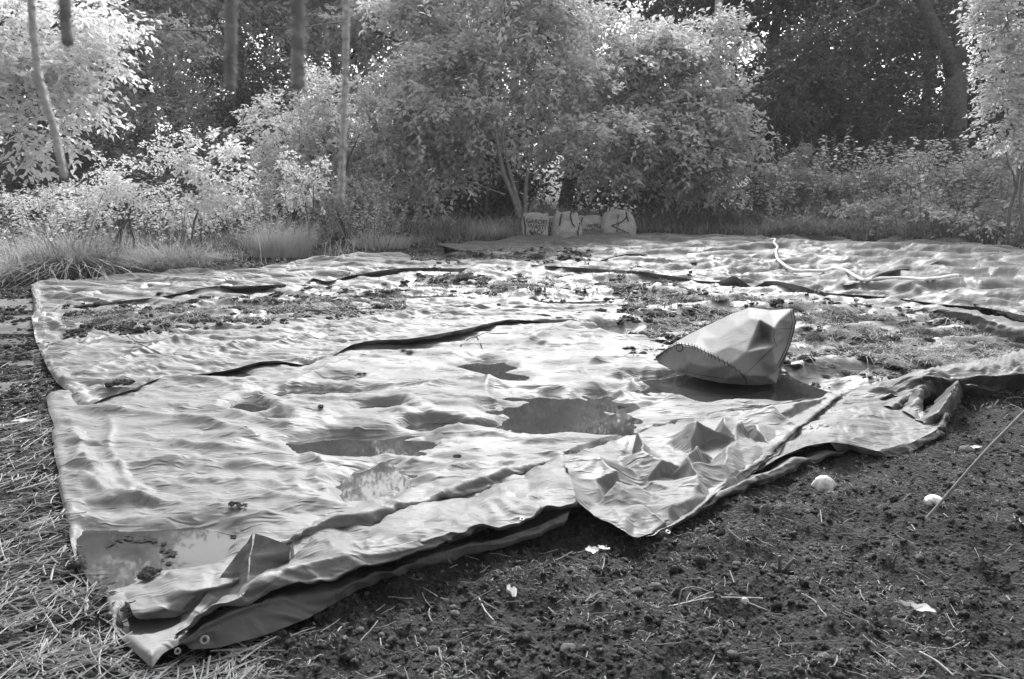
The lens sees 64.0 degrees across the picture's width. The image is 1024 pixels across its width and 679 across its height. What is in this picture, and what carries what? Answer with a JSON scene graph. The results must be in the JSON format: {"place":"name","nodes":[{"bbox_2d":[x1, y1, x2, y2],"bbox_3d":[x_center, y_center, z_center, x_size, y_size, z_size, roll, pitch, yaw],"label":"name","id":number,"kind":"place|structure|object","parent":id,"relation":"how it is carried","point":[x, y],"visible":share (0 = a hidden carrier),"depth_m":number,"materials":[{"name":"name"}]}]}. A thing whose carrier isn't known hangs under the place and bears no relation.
{"place":"outdoors","nodes":[
{"label":"outdoors","id":0,"kind":"place"},
{"bbox_2d":[10,12,457,31],"bbox_3d":[-6.803,-8.070,20.724,11.724,0.973,0.022,-3,12,-16],"label":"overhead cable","id":1,"kind":"object","parent":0,"point":[247,30],"visible":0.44,"depth_m":20.80,"materials":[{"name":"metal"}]},
{"bbox_2d":[77,328,829,634],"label":"water","id":2,"kind":"structure","parent":0,"point":[125,560],"depth_m":4.25,"materials":[{"name":"liquid"}]},
{"bbox_2d":[0,0,1017,171],"label":"sky","id":3,"kind":"structure","parent":0,"point":[628,2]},
{"bbox_2d":[0,204,1023,285],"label":"grass","id":4,"kind":"structure","parent":0,"point":[230,254],"depth_m":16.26,"materials":[{"name":"plant"}]},
{"bbox_2d":[0,171,1023,678],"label":"ground","id":5,"kind":"structure","parent":0,"point":[732,543],"depth_m":2.89,"materials":[{"name":"soil"}]},
{"bbox_2d":[0,315,33,336],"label":"path board","id":6,"kind":"object","parent":5,"relation":"on","point":[10,326],"visible":0.54,"depth_m":7.29,"materials":[{"name":"grey wood"}]},
{"bbox_2d":[0,299,33,311],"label":"path board","id":7,"kind":"object","parent":5,"relation":"on","point":[6,302],"visible":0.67,"depth_m":8.51,"materials":[{"name":"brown wood"}]},
{"bbox_2d":[0,351,33,368],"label":"path board","id":8,"kind":"object","parent":5,"relation":"on","point":[23,362],"visible":0.37,"depth_m":5.96,"materials":[{"name":"grey wood"}]},
{"bbox_2d":[0,288,57,417],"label":"soil crumbs","id":9,"kind":"object","parent":5,"relation":"on","point":[21,355],"visible":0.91,"depth_m":5.74,"materials":[{"name":"soil"}]},
{"bbox_2d":[0,235,85,282],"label":"grass tussock","id":10,"kind":"object","parent":5,"relation":"on","point":[10,274],"depth_m":10.27,"materials":[{"name":"plant"}]},
{"bbox_2d":[0,4,86,206],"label":"tree","id":11,"kind":"object","parent":5,"relation":"on","point":[10,143],"depth_m":25.84,"materials":[{"name":"grey plant"}]},
{"bbox_2d":[25,0,70,186],"bbox_3d":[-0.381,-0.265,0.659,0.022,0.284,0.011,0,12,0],"label":"trunk","id":12,"kind":"object","parent":5,"relation":"on","point":[36,63],"visible":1,"depth_m":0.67,"materials":[{"name":"wood"}]},
{"bbox_2d":[54,0,78,57],"bbox_3d":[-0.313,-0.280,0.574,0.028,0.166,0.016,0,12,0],"label":"trunk","id":13,"kind":"object","parent":5,"relation":"on","point":[65,23],"visible":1,"depth_m":0.58,"materials":[{"name":"wood"}]},
{"bbox_2d":[0,217,135,264],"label":"grass tussock","id":14,"kind":"object","parent":5,"relation":"on","point":[26,241],"depth_m":11.98,"materials":[{"name":"plant"}]},
{"bbox_2d":[0,0,162,192],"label":"leafy tree","id":15,"kind":"object","parent":5,"relation":"on","point":[16,56],"visible":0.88,"depth_m":7.54,"materials":[{"name":"grey plant"}]},
{"bbox_2d":[0,170,167,262],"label":"tall weeds","id":16,"kind":"object","parent":5,"relation":"on","point":[78,220],"visible":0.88,"depth_m":12.29,"materials":[{"name":"grey plant"}]},
{"bbox_2d":[0,63,192,217],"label":"thicket","id":17,"kind":"object","parent":5,"relation":"on","point":[42,123],"visible":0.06,"depth_m":22.66,"materials":[{"name":"grey plant"}]},
{"bbox_2d":[0,218,216,291],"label":"grass tussock","id":18,"kind":"object","parent":5,"relation":"on","point":[96,262],"depth_m":10.52,"materials":[{"name":"plant"}]},
{"bbox_2d":[55,133,180,253],"bbox_3d":[-5.841,-2.094,12.336,1.610,1.989,1.769,0,12,0],"label":"sapling","id":19,"kind":"object","parent":5,"relation":"on","point":[126,186],"visible":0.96,"depth_m":12.27,"materials":[{"name":"grey plant"}]},
{"bbox_2d":[3,0,269,213],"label":"tree","id":20,"kind":"object","parent":5,"relation":"on","point":[144,100],"visible":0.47,"depth_m":22.58,"materials":[{"name":"grey plant"}]},
{"bbox_2d":[0,323,279,678],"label":"straw litter","id":21,"kind":"object","parent":5,"relation":"on","point":[132,674],"visible":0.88,"depth_m":2.54,"materials":[{"name":"plant"}]},
{"bbox_2d":[0,110,285,234],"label":"dark shrub","id":22,"kind":"object","parent":5,"relation":"on","point":[117,149],"visible":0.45,"depth_m":18.01,"materials":[{"name":"grey plant"}]},
{"bbox_2d":[0,169,295,242],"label":"shrub","id":23,"kind":"object","parent":5,"relation":"on","point":[266,203],"visible":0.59,"depth_m":14.20,"materials":[{"name":"grey plant"}]},
{"bbox_2d":[110,233,250,270],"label":"grass tussock","id":24,"kind":"object","parent":5,"relation":"on","point":[194,255],"depth_m":11.56,"materials":[{"name":"plant"}]},
{"bbox_2d":[133,8,274,194],"bbox_3d":[-14.017,-12.745,36.162,9.000,13.168,8.674,2,12,11],"label":"tree","id":25,"kind":"object","parent":5,"relation":"on","point":[166,113],"visible":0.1,"depth_m":36.16,"materials":[{"name":"grey plant"}]},
{"bbox_2d":[108,0,302,199],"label":"tree","id":26,"kind":"object","parent":5,"relation":"on","point":[193,6],"visible":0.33,"depth_m":25.69,"materials":[{"name":"grey plant"}]},
{"bbox_2d":[157,126,260,255],"bbox_3d":[-4.423,-2.078,12.063,1.715,2.070,1.071,6,13,26],"label":"sapling","id":27,"kind":"object","parent":5,"relation":"on","point":[205,202],"visible":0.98,"depth_m":11.89,"materials":[{"name":"grey plant"}]},
{"bbox_2d":[112,160,305,257],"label":"tall weeds","id":28,"kind":"object","parent":5,"relation":"on","point":[207,221],"visible":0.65,"depth_m":13.11,"materials":[{"name":"grey plant"}]},
{"bbox_2d":[221,0,243,106],"bbox_3d":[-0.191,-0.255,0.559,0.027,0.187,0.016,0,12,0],"label":"tree trunk","id":29,"kind":"object","parent":5,"relation":"on","point":[230,47],"visible":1,"depth_m":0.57,"materials":[{"name":"wood"}]},
{"bbox_2d":[146,35,348,218],"bbox_3d":[-7.033,-5.934,23.012,5.472,5.100,5.144,0,12,0],"label":"thicket","id":30,"kind":"object","parent":5,"relation":"on","point":[245,94],"visible":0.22,"depth_m":22.89,"materials":[{"name":"grey plant"}]},
{"bbox_2d":[221,199,331,258],"bbox_3d":[-3.615,-1.771,12.945,2.126,0.921,2.119,9,15,35],"label":"grass tussock","id":31,"kind":"object","parent":5,"relation":"on","point":[293,244],"depth_m":12.80,"materials":[{"name":"plant"}]},
{"bbox_2d":[189,4,372,156],"bbox_3d":[-9.251,-12.639,33.474,8.879,14.148,10.473,-6,14,-27],"label":"tree","id":32,"kind":"object","parent":5,"relation":"on","point":[265,43],"visible":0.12,"depth_m":33.66,"materials":[{"name":"grey plant"}]},
{"bbox_2d":[285,0,310,100],"bbox_3d":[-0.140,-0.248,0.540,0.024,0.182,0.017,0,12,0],"label":"tree trunk","id":33,"kind":"object","parent":5,"relation":"on","point":[297,35],"visible":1,"depth_m":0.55,"materials":[{"name":"wood"}]},
{"bbox_2d":[273,145,337,253],"bbox_3d":[-3.336,-2.254,13.440,1.081,1.832,0.971,0,12,0],"label":"sapling","id":34,"kind":"object","parent":5,"relation":"on","point":[291,167],"visible":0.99,"depth_m":13.27,"materials":[{"name":"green plant"}]},
{"bbox_2d":[212,61,420,239],"bbox_3d":[-3.840,-3.763,16.563,4.036,3.512,4.102,3,12,15],"label":"shrub","id":35,"kind":"object","parent":5,"relation":"on","point":[325,123],"visible":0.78,"depth_m":16.21,"materials":[{"name":"grey plant"}]},
{"bbox_2d":[238,0,418,203],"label":"tree","id":36,"kind":"object","parent":5,"relation":"on","point":[315,5],"visible":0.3,"depth_m":27.19,"materials":[{"name":"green plant"}]},
{"bbox_2d":[335,0,351,209],"bbox_3d":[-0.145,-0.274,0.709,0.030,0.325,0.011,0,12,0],"label":"trunk","id":37,"kind":"object","parent":5,"relation":"on","point":[344,98],"visible":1,"depth_m":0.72,"materials":[{"name":"wood"}]},
{"bbox_2d":[280,176,444,249],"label":"tall weeds","id":38,"kind":"object","parent":5,"relation":"on","point":[362,218],"visible":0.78,"depth_m":14.84,"materials":[{"name":"grey plant"}]},
{"bbox_2d":[338,225,424,249],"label":"grass tussock","id":39,"kind":"object","parent":5,"relation":"on","point":[383,243],"depth_m":14.25,"materials":[{"name":"plant"}]},
{"bbox_2d":[274,0,546,205],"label":"tree","id":40,"kind":"object","parent":5,"relation":"on","point":[354,24],"visible":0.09,"depth_m":25.12,"materials":[{"name":"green plant"}]},
{"bbox_2d":[46,308,848,667],"bbox_3d":[-0.428,0.269,5.127,4.464,0.266,4.594,-8,15,-35],"label":"front tarp","id":41,"kind":"object","parent":5,"relation":"on","point":[170,452],"visible":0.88,"depth_m":3.80,"materials":[{"name":"plastic"}]},
{"bbox_2d":[134,566,159,579],"bbox_3d":[-1.230,0.795,2.785,0.097,0.031,0.101,0,12,-1],"label":"mud clod","id":42,"kind":"object","parent":41,"relation":"on","point":[146,572],"visible":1,"depth_m":2.77,"materials":[{"name":"soil"}]},
{"bbox_2d":[40,296,685,404],"bbox_3d":[-0.938,-0.247,7.658,6.246,0.126,2.513,-10,16,-40],"label":"tarp","id":43,"kind":"object","parent":41,"relation":"on","point":[75,366],"visible":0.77,"depth_m":6.48,"materials":[{"name":"plastic"}]},
{"bbox_2d":[111,378,134,385],"bbox_3d":[-2.433,0.261,5.117,0.146,0.040,0.187,-8,14,-32],"label":"mud clod","id":44,"kind":"object","parent":43,"relation":"on","point":[122,382],"visible":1,"depth_m":5.07,"materials":[{"name":"soil"}]},
{"bbox_2d":[656,307,795,384],"bbox_3d":[1.554,0.036,5.596,1.018,0.561,0.826,-10,16,-40],"label":"rubble sack","id":45,"kind":"object","parent":41,"relation":"on","point":[749,346],"visible":1,"depth_m":5.26,"materials":[{"name":"plastic"}]},
{"bbox_2d":[335,32,589,218],"bbox_3d":[-1.194,-6.263,23.401,6.688,5.581,5.249,6,14,27],"label":"thicket","id":46,"kind":"object","parent":5,"relation":"on","point":[501,204],"visible":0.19,"depth_m":23.34,"materials":[{"name":"grey plant"}]},
{"bbox_2d":[455,216,522,240],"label":"grass tussock","id":47,"kind":"object","parent":5,"relation":"on","point":[485,233],"depth_m":15.71,"materials":[{"name":"plant"}]},
{"bbox_2d":[321,0,661,228],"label":"bushy tree","id":48,"kind":"object","parent":5,"relation":"on","point":[453,54],"visible":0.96,"depth_m":16.70,"materials":[{"name":"grey plant"}]},
{"bbox_2d":[399,7,605,196],"bbox_3d":[-0.961,-12.825,34.854,9.478,13.921,10.249,3,12,15],"label":"tree","id":49,"kind":"object","parent":5,"relation":"on","point":[535,139],"visible":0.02,"depth_m":35.27,"materials":[{"name":"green plant"}]},
{"bbox_2d":[0,232,1011,299],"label":"weed litter","id":50,"kind":"object","parent":5,"relation":"on","point":[246,255],"visible":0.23,"depth_m":13.69,"materials":[{"name":"plant"}]},
{"bbox_2d":[0,357,1023,678],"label":"moss","id":51,"kind":"object","parent":5,"relation":"on","point":[652,589],"visible":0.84,"depth_m":2.69,"materials":[{"name":"grey plant"}]},
{"bbox_2d":[0,332,1023,678],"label":"straw litter","id":52,"kind":"object","parent":5,"relation":"on","point":[594,602],"visible":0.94,"depth_m":2.56,"materials":[{"name":"plant"}]},
{"bbox_2d":[0,344,1023,678],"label":"soil crumbs","id":53,"kind":"object","parent":5,"relation":"on","point":[658,622],"visible":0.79,"depth_m":2.63,"materials":[{"name":"soil"}]},
{"bbox_2d":[31,258,1023,393],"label":"muddy sheet","id":54,"kind":"object","parent":5,"relation":"on","point":[45,326],"visible":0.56,"depth_m":8.49,"materials":[{"name":"plastic"}]},
{"bbox_2d":[30,252,477,316],"bbox_3d":[-3.009,-0.843,10.466,6.101,0.149,2.702,-11,16,-41],"label":"tarp","id":55,"kind":"object","parent":54,"relation":"on","point":[49,295],"visible":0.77,"depth_m":10.06,"materials":[{"name":"plastic"}]},
{"bbox_2d":[795,329,831,341],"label":"weed clump","id":56,"kind":"object","parent":54,"relation":"on","point":[814,336],"visible":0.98,"depth_m":6.53,"materials":[{"name":"plant"}]},
{"bbox_2d":[805,303,869,314],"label":"weed clump","id":57,"kind":"object","parent":54,"relation":"on","point":[837,309],"visible":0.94,"depth_m":7.73,"materials":[{"name":"plant"}]},
{"bbox_2d":[867,312,902,322],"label":"weed clump","id":58,"kind":"object","parent":54,"relation":"on","point":[882,317],"visible":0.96,"depth_m":7.38,"materials":[{"name":"plant"}]},
{"bbox_2d":[891,325,951,337],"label":"weed clump","id":59,"kind":"object","parent":54,"relation":"on","point":[928,332],"visible":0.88,"depth_m":6.78,"materials":[{"name":"plant"}]},
{"bbox_2d":[910,352,948,366],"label":"weed clump","id":60,"kind":"object","parent":54,"relation":"on","point":[929,361],"visible":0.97,"depth_m":5.65,"materials":[{"name":"plant"}]},
{"bbox_2d":[916,344,971,354],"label":"weed clump","id":61,"kind":"object","parent":54,"relation":"on","point":[938,348],"visible":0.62,"depth_m":6.21,"materials":[{"name":"plant"}]},
{"bbox_2d":[52,245,1023,418],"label":"weed litter","id":62,"kind":"object","parent":5,"relation":"on","point":[896,347],"visible":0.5,"depth_m":7.47,"materials":[{"name":"plant"}]},
{"bbox_2d":[825,328,859,338],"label":"weed clump","id":63,"kind":"object","parent":62,"relation":"on","point":[843,333],"visible":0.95,"depth_m":6.62,"materials":[{"name":"plant"}]},
{"bbox_2d":[842,322,891,333],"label":"weed clump","id":64,"kind":"object","parent":62,"relation":"on","point":[864,328],"visible":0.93,"depth_m":6.80,"materials":[{"name":"plant"}]},
{"bbox_2d":[882,356,913,367],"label":"weed clump","id":65,"kind":"object","parent":62,"relation":"on","point":[902,364],"visible":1,"depth_m":5.62,"materials":[{"name":"plant"}]},
{"bbox_2d":[528,194,572,215],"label":"grass tussock","id":66,"kind":"object","parent":5,"relation":"on","point":[546,209],"depth_m":18.18,"materials":[{"name":"plant"}]},
{"bbox_2d":[467,0,674,207],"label":"tree","id":67,"kind":"object","parent":5,"relation":"on","point":[624,6],"visible":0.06,"depth_m":27.91,"materials":[{"name":"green plant"}]},
{"bbox_2d":[536,64,744,217],"bbox_3d":[3.863,-6.177,23.890,6.422,5.187,5.447,0,12,0],"label":"thicket","id":68,"kind":"object","parent":5,"relation":"on","point":[626,197],"visible":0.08,"depth_m":23.48,"materials":[{"name":"grey plant"}]},
{"bbox_2d":[533,0,783,223],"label":"round tree","id":69,"kind":"object","parent":5,"relation":"on","point":[702,134],"visible":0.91,"depth_m":17.99,"materials":[{"name":"grey plant"}]},
{"bbox_2d":[634,199,717,228],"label":"grass tussock","id":70,"kind":"object","parent":5,"relation":"on","point":[688,221],"depth_m":18.68,"materials":[{"name":"plant"}]},
{"bbox_2d":[596,0,766,184],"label":"tree","id":71,"kind":"object","parent":5,"relation":"on","point":[734,47],"visible":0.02,"depth_m":28.74,"materials":[{"name":"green plant"}]},
{"bbox_2d":[708,0,722,209],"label":"trunk","id":72,"kind":"object","parent":5,"relation":"on","point":[718,7],"visible":0.18,"depth_m":23.54,"materials":[{"name":"grey wood"}]},
{"bbox_2d":[669,597,762,607],"bbox_3d":[0.678,0.861,2.707,0.330,0.031,0.014,-2,12,-10],"label":"straw","id":73,"kind":"object","parent":5,"relation":"on","point":[692,601],"visible":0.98,"depth_m":2.69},
{"bbox_2d":[682,197,756,225],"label":"grass tussock","id":74,"kind":"object","parent":5,"relation":"on","point":[731,217],"depth_m":19.40,"materials":[{"name":"plant"}]},
{"bbox_2d":[437,230,1023,342],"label":"tarp","id":75,"kind":"object","parent":5,"relation":"on","point":[991,276],"visible":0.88,"depth_m":11.43,"materials":[{"name":"white plastic"}]},
{"bbox_2d":[521,212,549,235],"bbox_3d":[0.453,-2.188,15.735,0.545,0.498,0.423,0,12,0],"label":"waste bag","id":76,"kind":"object","parent":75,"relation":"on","point":[534,223],"visible":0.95,"depth_m":15.59,"materials":[{"name":"plastic"}]},
{"bbox_2d":[550,210,582,237],"bbox_3d":[1.055,-2.253,15.935,0.632,0.542,0.498,0,12,0],"label":"waste bag","id":77,"kind":"object","parent":75,"relation":"on","point":[566,224],"visible":0.95,"depth_m":15.76,"materials":[{"name":"plastic"}]},
{"bbox_2d":[579,215,600,230],"bbox_3d":[1.611,-2.372,16.861,0.617,0.389,0.451,0,12,0],"label":"waste bag","id":78,"kind":"object","parent":75,"relation":"on","point":[590,222],"visible":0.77,"depth_m":16.69,"materials":[{"name":"plastic"}]},
{"bbox_2d":[600,199,636,234],"bbox_3d":[2.166,-2.507,16.720,0.754,0.712,0.592,0,12,0],"label":"waste bag","id":79,"kind":"object","parent":75,"relation":"on","point":[614,220],"visible":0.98,"depth_m":16.54,"materials":[{"name":"plastic"}]},
{"bbox_2d":[769,238,959,281],"bbox_3d":[4.301,-1.228,12.018,1.669,0.119,5.679,-2,12,-7],"label":"hose","id":80,"kind":"object","parent":75,"relation":"on","point":[866,279],"visible":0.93,"depth_m":9.88,"materials":[{"name":"white plastic"}]},
{"bbox_2d":[621,0,903,210],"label":"tree","id":81,"kind":"object","parent":5,"relation":"on","point":[777,8],"visible":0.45,"depth_m":24.35,"materials":[{"name":"grey plant"}]},
{"bbox_2d":[770,555,795,575],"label":"cut stems","id":82,"kind":"object","parent":5,"relation":"on","point":[779,570],"visible":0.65,"depth_m":2.91,"materials":[{"name":"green plant"}]},
{"bbox_2d":[731,203,865,240],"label":"rough grass","id":83,"kind":"structure","parent":5,"relation":"on","point":[763,225],"depth_m":16.36,"materials":[{"name":"plant"}]},
{"bbox_2d":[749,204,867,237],"bbox_3d":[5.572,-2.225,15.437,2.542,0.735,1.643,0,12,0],"label":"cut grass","id":84,"kind":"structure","parent":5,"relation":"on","point":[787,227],"depth_m":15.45,"materials":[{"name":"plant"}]},
{"bbox_2d":[732,108,890,224],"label":"tall weeds","id":85,"kind":"object","parent":5,"relation":"on","point":[777,180],"visible":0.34,"depth_m":18.81,"materials":[{"name":"grey plant"}]},
{"bbox_2d":[811,475,836,491],"bbox_3d":[1.406,0.641,3.673,0.102,0.065,0.081,-4,13,-16],"label":"fungus cap","id":86,"kind":"object","parent":5,"relation":"on","point":[825,483],"visible":0.98,"depth_m":3.65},
{"bbox_2d":[716,135,952,224],"bbox_3d":[6.820,-3.272,17.273,4.948,2.026,1.550,0,12,0],"label":"bramble","id":87,"kind":"object","parent":5,"relation":"on","point":[810,173],"visible":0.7,"depth_m":17.24,"materials":[{"name":"grey plant"}]},
{"bbox_2d":[727,52,943,216],"bbox_3d":[9.872,-5.975,23.822,6.939,4.864,5.533,0,12,0],"label":"thicket","id":88,"kind":"object","parent":5,"relation":"on","point":[866,129],"visible":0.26,"depth_m":23.64,"materials":[{"name":"grey plant"}]},
{"bbox_2d":[742,0,935,188],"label":"tree","id":89,"kind":"object","parent":5,"relation":"on","point":[767,34],"visible":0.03,"depth_m":34.74,"materials":[{"name":"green plant"}]},
{"bbox_2d":[807,215,909,240],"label":"cut grass","id":90,"kind":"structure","parent":5,"relation":"on","point":[865,236],"depth_m":15.44,"materials":[{"name":"plant"}]},
{"bbox_2d":[760,0,981,188],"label":"tree","id":91,"kind":"object","parent":5,"relation":"on","point":[897,53],"visible":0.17,"depth_m":27.07,"materials":[{"name":"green plant"}]},
{"bbox_2d":[735,0,1023,212],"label":"forked tree","id":92,"kind":"object","parent":5,"relation":"on","point":[954,104],"visible":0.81,"depth_m":19.28,"materials":[{"name":"grey plant"}]},
{"bbox_2d":[747,350,1023,476],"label":"tarp","id":93,"kind":"object","parent":5,"relation":"on","point":[888,418],"visible":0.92,"depth_m":4.63,"materials":[{"name":"plastic"}]},
{"bbox_2d":[749,134,1023,244],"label":"bramble bank","id":94,"kind":"structure","parent":5,"relation":"on","point":[944,210],"depth_m":16.07,"materials":[{"name":"grey plant"}]},
{"bbox_2d":[832,132,950,224],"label":"tall weeds","id":95,"kind":"object","parent":5,"relation":"on","point":[868,163],"visible":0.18,"depth_m":19.20,"materials":[{"name":"grey plant"}]},
{"bbox_2d":[804,0,1005,183],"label":"tree","id":96,"kind":"object","parent":5,"relation":"on","point":[914,105],"visible":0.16,"depth_m":30.29,"materials":[{"name":"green plant"}]},
{"bbox_2d":[812,136,1007,228],"bbox_3d":[8.294,-3.104,16.603,4.045,1.975,1.832,-1,12,-7],"label":"bramble","id":97,"kind":"object","parent":5,"relation":"on","point":[913,164],"visible":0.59,"depth_m":16.47,"materials":[{"name":"grey plant"}]},
{"bbox_2d":[898,599,936,615],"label":"dead leaf","id":98,"kind":"object","parent":5,"relation":"on","point":[926,608],"visible":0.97,"depth_m":2.62,"materials":[{"name":"plant"}]},
{"bbox_2d":[879,213,970,239],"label":"cut grass","id":99,"kind":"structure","parent":5,"relation":"on","point":[928,233],"depth_m":15.19,"materials":[{"name":"plant"}]},
{"bbox_2d":[830,136,1022,228],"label":"bramble","id":100,"kind":"object","parent":5,"relation":"on","point":[951,182],"visible":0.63,"depth_m":15.48,"materials":[{"name":"grey plant"}]},
{"bbox_2d":[923,494,943,505],"bbox_3d":[1.781,0.676,3.466,0.087,0.037,0.071,0,12,0],"label":"fungus cap","id":101,"kind":"object","parent":5,"relation":"on","point":[929,500],"visible":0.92,"depth_m":3.45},
{"bbox_2d":[870,38,1023,219],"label":"thicket","id":102,"kind":"object","parent":5,"relation":"on","point":[969,105],"visible":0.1,"depth_m":22.22,"materials":[{"name":"grey plant"}]},
{"bbox_2d":[871,129,1023,224],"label":"tall weeds","id":103,"kind":"object","parent":5,"relation":"on","point":[961,155],"visible":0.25,"depth_m":16.81,"materials":[{"name":"grey plant"}]},
{"bbox_2d":[926,410,1023,517],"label":"leaning cane","id":104,"kind":"object","parent":5,"relation":"on","point":[982,454],"visible":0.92,"depth_m":3.28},
{"bbox_2d":[941,213,1023,243],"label":"cut grass","id":105,"kind":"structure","parent":5,"relation":"on","point":[971,238],"depth_m":14.81,"materials":[{"name":"plant"}]},
{"bbox_2d":[950,0,1023,246],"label":"thin tree","id":106,"kind":"object","parent":5,"relation":"on","point":[1009,46],"visible":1,"depth_m":11.60,"materials":[{"name":"grey plant"}]},
{"bbox_2d":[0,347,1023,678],"bbox_3d":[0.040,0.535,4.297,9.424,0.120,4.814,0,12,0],"label":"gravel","id":107,"kind":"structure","parent":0,"point":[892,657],"depth_m":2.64,"materials":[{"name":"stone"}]},
{"bbox_2d":[0,231,1023,300],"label":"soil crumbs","id":108,"kind":"object","parent":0,"point":[233,262],"visible":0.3,"depth_m":13.86,"materials":[{"name":"soil"}]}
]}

